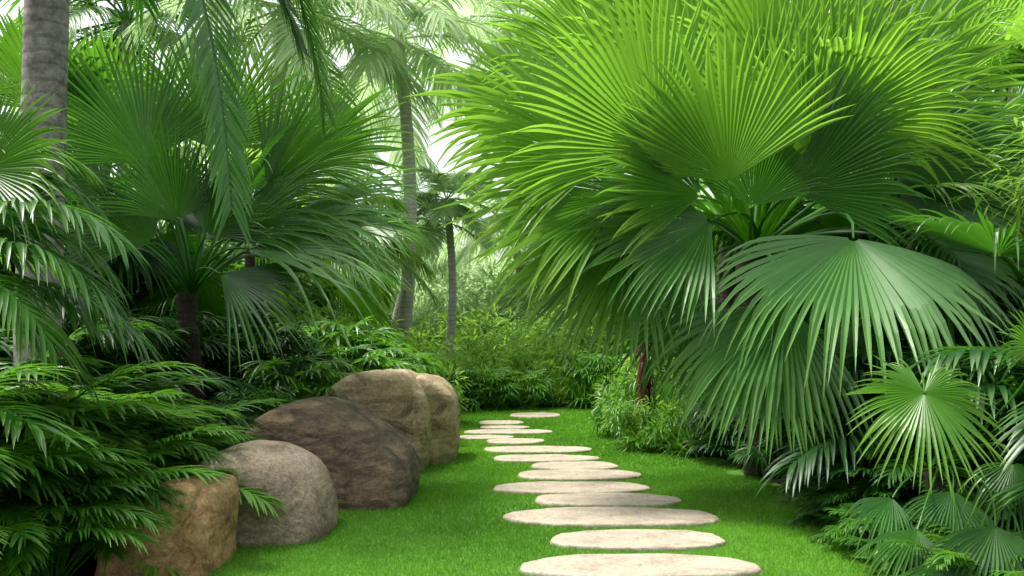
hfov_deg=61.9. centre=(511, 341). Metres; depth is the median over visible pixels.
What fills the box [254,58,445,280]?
feather palm
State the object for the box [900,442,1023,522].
feather palm shrub
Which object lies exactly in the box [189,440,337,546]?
boulder
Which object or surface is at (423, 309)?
distant bush
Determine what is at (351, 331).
lady palm
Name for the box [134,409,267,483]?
feather palm shrub
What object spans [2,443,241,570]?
feather palm shrub
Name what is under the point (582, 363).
evergreen shrub
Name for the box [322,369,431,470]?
boulder
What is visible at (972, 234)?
fan palm
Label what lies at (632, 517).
stepping stone
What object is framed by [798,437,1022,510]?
feather palm shrub
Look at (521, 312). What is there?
distant bush
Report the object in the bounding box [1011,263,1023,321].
tall bush
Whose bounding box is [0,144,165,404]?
feather palm
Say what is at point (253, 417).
feather palm shrub
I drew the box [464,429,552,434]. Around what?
stepping stone
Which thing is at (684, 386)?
lady palm
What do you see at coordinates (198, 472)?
feather palm shrub
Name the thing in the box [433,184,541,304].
feather palm
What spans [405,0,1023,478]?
fan palm
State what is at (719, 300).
tall bush
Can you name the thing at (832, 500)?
feather palm shrub
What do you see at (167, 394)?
feather palm shrub
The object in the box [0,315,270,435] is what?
clumping palm
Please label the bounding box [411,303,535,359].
evergreen shrub
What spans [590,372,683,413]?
evergreen shrub
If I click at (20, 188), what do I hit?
fan palm
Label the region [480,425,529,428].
stepping stone
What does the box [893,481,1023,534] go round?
feather palm shrub
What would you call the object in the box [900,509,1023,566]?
fern
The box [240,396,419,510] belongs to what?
boulder
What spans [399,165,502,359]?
feather palm
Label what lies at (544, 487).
stepping stone
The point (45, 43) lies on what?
coconut palm
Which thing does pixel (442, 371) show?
evergreen shrub
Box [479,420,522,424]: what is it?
stepping stone
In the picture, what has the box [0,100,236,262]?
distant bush
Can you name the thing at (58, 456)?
feather palm shrub
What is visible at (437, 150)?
sky
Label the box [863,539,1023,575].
fern
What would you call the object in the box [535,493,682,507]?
stepping stone
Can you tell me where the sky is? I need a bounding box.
[0,0,1023,290]
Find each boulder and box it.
[94,473,238,575]
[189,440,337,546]
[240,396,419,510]
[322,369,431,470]
[416,373,459,464]
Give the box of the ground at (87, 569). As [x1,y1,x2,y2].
[3,403,917,575]
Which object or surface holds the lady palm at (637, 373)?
on the ground at (87, 569)
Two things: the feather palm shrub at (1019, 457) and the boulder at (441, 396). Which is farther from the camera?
the boulder at (441, 396)
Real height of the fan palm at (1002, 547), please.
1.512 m
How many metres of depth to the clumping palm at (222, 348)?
7.22 m
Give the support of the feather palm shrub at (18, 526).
on the ground at (87, 569)
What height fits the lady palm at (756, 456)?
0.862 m
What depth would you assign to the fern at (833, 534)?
4.54 m
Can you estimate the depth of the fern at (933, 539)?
3.86 m
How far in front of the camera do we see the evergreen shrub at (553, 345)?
17.25 m
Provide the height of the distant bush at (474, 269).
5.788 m
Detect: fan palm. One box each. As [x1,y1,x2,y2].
[0,3,437,417]
[0,4,247,332]
[0,60,76,303]
[101,102,433,341]
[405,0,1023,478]
[588,110,908,315]
[701,0,1023,331]
[836,297,1023,575]
[838,193,1023,465]
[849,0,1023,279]
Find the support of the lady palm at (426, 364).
on the ground at (87, 569)
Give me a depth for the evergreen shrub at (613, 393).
9.74 m
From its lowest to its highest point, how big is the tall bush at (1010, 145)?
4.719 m
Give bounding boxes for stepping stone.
[460,435,513,440]
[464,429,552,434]
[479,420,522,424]
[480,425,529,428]
[484,446,591,453]
[487,438,544,445]
[493,481,650,494]
[494,454,599,462]
[503,507,720,527]
[510,412,559,418]
[517,469,641,481]
[520,553,762,575]
[531,461,618,469]
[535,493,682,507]
[550,529,726,551]
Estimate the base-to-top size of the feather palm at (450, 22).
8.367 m
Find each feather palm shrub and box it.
[0,321,227,513]
[0,355,179,521]
[0,355,245,504]
[0,380,288,485]
[0,387,164,503]
[0,410,244,573]
[0,429,170,574]
[0,471,187,575]
[1,404,244,512]
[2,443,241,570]
[99,418,288,575]
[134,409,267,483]
[171,415,259,451]
[182,424,246,461]
[792,476,923,533]
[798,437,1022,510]
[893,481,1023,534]
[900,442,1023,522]
[981,498,1023,531]
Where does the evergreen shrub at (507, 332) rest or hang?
on the ground at (87, 569)
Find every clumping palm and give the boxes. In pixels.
[0,311,244,398]
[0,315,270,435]
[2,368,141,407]
[87,316,312,406]
[202,335,361,401]
[675,405,719,430]
[693,333,1023,496]
[785,338,1023,533]
[888,317,1020,469]
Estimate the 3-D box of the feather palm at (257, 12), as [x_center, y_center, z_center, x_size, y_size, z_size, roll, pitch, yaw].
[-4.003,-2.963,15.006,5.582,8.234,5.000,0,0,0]
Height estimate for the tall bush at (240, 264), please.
4.228 m
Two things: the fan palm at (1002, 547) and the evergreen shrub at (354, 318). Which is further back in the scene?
the evergreen shrub at (354, 318)
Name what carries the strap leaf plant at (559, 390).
on the ground at (87, 569)
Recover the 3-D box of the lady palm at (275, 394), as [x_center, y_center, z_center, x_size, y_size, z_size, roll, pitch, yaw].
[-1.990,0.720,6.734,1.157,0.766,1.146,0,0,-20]
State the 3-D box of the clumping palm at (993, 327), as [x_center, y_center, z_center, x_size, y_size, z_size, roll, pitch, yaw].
[4.236,0.530,5.853,4.033,1.397,4.082,0,0,39]
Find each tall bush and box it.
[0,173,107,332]
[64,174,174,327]
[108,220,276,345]
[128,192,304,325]
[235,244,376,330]
[603,264,692,354]
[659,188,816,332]
[690,267,824,356]
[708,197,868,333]
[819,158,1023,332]
[904,197,1023,312]
[975,132,1023,200]
[994,116,1023,296]
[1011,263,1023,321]
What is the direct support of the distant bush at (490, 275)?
on the ground at (87, 569)
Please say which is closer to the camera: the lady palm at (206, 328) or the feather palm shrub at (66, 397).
the feather palm shrub at (66, 397)
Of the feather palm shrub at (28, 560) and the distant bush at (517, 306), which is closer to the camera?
the feather palm shrub at (28, 560)
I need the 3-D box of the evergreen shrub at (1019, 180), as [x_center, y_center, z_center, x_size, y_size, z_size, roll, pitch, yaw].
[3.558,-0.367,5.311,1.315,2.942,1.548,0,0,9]
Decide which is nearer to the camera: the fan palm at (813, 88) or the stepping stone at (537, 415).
the fan palm at (813, 88)
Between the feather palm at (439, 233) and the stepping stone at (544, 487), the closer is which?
the stepping stone at (544, 487)
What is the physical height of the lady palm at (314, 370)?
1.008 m
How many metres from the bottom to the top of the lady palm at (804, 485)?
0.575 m
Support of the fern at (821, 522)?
on the ground at (87, 569)
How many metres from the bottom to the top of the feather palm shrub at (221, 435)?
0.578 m
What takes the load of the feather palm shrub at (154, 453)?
on the ground at (87, 569)
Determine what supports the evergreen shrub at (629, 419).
on the ground at (87, 569)
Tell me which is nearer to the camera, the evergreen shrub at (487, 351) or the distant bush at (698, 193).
the evergreen shrub at (487, 351)
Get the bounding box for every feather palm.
[0,0,272,219]
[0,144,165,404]
[120,0,442,158]
[252,0,519,342]
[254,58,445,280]
[280,196,442,314]
[388,195,485,329]
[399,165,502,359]
[402,0,570,308]
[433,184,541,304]
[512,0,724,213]
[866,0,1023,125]
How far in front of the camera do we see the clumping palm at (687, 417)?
8.32 m
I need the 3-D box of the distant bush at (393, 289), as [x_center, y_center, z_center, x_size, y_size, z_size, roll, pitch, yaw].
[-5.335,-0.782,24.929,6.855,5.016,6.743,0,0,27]
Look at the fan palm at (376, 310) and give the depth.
10.96 m
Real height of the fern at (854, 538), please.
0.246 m
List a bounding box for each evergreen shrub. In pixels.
[265,291,408,344]
[306,303,449,366]
[383,337,471,417]
[398,330,501,408]
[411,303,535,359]
[442,368,490,408]
[450,363,523,411]
[456,334,557,404]
[461,304,600,357]
[483,366,560,409]
[487,338,598,406]
[498,314,628,396]
[517,342,629,369]
[549,348,628,406]
[582,359,696,439]
[589,335,652,390]
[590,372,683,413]
[597,394,688,452]
[654,395,742,456]
[942,77,1023,236]
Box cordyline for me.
[632,323,658,427]
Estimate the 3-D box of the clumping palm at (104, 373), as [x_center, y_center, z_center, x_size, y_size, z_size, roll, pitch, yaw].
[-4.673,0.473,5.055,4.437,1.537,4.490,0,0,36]
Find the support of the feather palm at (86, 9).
on the ground at (87, 569)
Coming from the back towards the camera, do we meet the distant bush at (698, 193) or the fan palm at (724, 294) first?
the distant bush at (698, 193)
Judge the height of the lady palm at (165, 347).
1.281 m
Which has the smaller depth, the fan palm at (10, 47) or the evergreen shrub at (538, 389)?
the fan palm at (10, 47)
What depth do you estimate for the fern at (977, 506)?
4.35 m
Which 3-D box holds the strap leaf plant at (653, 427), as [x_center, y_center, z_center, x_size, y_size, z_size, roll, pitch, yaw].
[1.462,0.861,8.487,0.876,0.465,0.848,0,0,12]
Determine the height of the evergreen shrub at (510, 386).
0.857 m
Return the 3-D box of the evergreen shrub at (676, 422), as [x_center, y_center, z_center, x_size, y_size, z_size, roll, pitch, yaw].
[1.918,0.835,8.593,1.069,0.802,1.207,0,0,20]
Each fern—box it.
[777,487,856,528]
[806,502,922,548]
[831,510,982,575]
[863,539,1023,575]
[876,517,1023,575]
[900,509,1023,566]
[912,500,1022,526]
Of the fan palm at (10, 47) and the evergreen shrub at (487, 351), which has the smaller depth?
the fan palm at (10, 47)
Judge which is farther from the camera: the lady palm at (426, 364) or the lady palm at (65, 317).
the lady palm at (426, 364)
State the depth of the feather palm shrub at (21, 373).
3.48 m
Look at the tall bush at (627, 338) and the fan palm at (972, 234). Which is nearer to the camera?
the fan palm at (972, 234)
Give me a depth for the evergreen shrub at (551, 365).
14.77 m
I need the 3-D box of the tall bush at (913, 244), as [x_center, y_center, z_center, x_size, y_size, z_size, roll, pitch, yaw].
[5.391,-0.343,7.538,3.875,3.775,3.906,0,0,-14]
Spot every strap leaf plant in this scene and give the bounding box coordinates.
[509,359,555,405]
[530,371,582,406]
[556,370,602,409]
[604,376,696,443]
[624,405,679,453]
[653,406,729,460]
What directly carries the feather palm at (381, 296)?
on the ground at (87, 569)
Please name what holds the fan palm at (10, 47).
on the ground at (87, 569)
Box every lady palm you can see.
[0,288,166,385]
[63,320,228,407]
[112,305,263,413]
[202,323,347,404]
[207,382,301,424]
[223,353,351,416]
[268,315,414,377]
[289,342,424,398]
[331,338,448,379]
[596,353,660,400]
[618,359,689,385]
[630,331,702,404]
[663,366,746,435]
[678,380,783,464]
[724,334,819,445]
[728,394,856,479]
[762,405,886,491]
[769,334,978,482]
[776,423,904,505]
[777,302,1014,468]
[870,338,1023,503]
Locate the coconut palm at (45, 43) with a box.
[12,0,339,371]
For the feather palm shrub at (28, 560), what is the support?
on the ground at (87, 569)
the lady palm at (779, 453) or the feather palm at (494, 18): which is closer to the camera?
the lady palm at (779, 453)
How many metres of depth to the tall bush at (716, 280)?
14.85 m
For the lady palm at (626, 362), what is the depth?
13.49 m
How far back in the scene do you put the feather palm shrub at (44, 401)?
5.12 m
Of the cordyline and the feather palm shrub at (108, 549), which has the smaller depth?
the feather palm shrub at (108, 549)
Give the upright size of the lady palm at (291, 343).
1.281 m
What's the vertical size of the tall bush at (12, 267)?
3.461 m
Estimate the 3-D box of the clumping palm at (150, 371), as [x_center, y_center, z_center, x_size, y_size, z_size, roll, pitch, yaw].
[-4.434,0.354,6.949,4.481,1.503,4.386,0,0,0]
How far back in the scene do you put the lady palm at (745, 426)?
7.42 m
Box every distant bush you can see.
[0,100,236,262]
[307,264,432,338]
[371,220,503,325]
[371,269,500,353]
[413,259,527,324]
[467,249,522,290]
[470,289,604,343]
[489,242,665,353]
[662,190,715,252]
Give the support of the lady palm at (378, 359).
on the ground at (87, 569)
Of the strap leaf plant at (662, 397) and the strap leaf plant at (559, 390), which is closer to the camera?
the strap leaf plant at (662, 397)
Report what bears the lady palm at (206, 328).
on the ground at (87, 569)
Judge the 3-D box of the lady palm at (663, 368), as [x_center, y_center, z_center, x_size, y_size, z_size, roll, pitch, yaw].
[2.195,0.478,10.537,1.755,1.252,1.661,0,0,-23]
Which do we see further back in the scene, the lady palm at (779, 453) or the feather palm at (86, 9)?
the feather palm at (86, 9)
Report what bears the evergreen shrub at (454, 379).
on the ground at (87, 569)
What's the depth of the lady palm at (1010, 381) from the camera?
4.79 m
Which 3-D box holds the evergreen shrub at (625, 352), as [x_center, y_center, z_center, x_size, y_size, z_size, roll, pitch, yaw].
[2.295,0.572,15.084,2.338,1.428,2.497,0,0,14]
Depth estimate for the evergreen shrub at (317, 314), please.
13.88 m
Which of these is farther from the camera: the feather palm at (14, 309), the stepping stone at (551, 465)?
the stepping stone at (551, 465)
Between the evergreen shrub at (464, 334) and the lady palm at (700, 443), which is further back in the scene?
the evergreen shrub at (464, 334)
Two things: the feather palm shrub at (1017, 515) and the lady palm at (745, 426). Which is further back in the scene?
the lady palm at (745, 426)
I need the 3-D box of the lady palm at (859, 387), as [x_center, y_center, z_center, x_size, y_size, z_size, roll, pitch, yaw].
[2.585,0.523,5.856,1.582,1.164,1.587,0,0,10]
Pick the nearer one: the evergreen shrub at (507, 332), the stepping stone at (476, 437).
the stepping stone at (476, 437)
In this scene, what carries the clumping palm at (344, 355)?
on the ground at (87, 569)
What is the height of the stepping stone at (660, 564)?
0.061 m
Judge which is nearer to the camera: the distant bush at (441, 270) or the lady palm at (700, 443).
the lady palm at (700, 443)
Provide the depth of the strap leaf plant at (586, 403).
13.86 m
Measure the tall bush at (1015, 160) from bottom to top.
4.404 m
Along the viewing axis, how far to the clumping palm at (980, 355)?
4.29 m
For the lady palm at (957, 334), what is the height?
1.437 m
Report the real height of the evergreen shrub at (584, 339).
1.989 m
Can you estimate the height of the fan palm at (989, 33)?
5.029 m

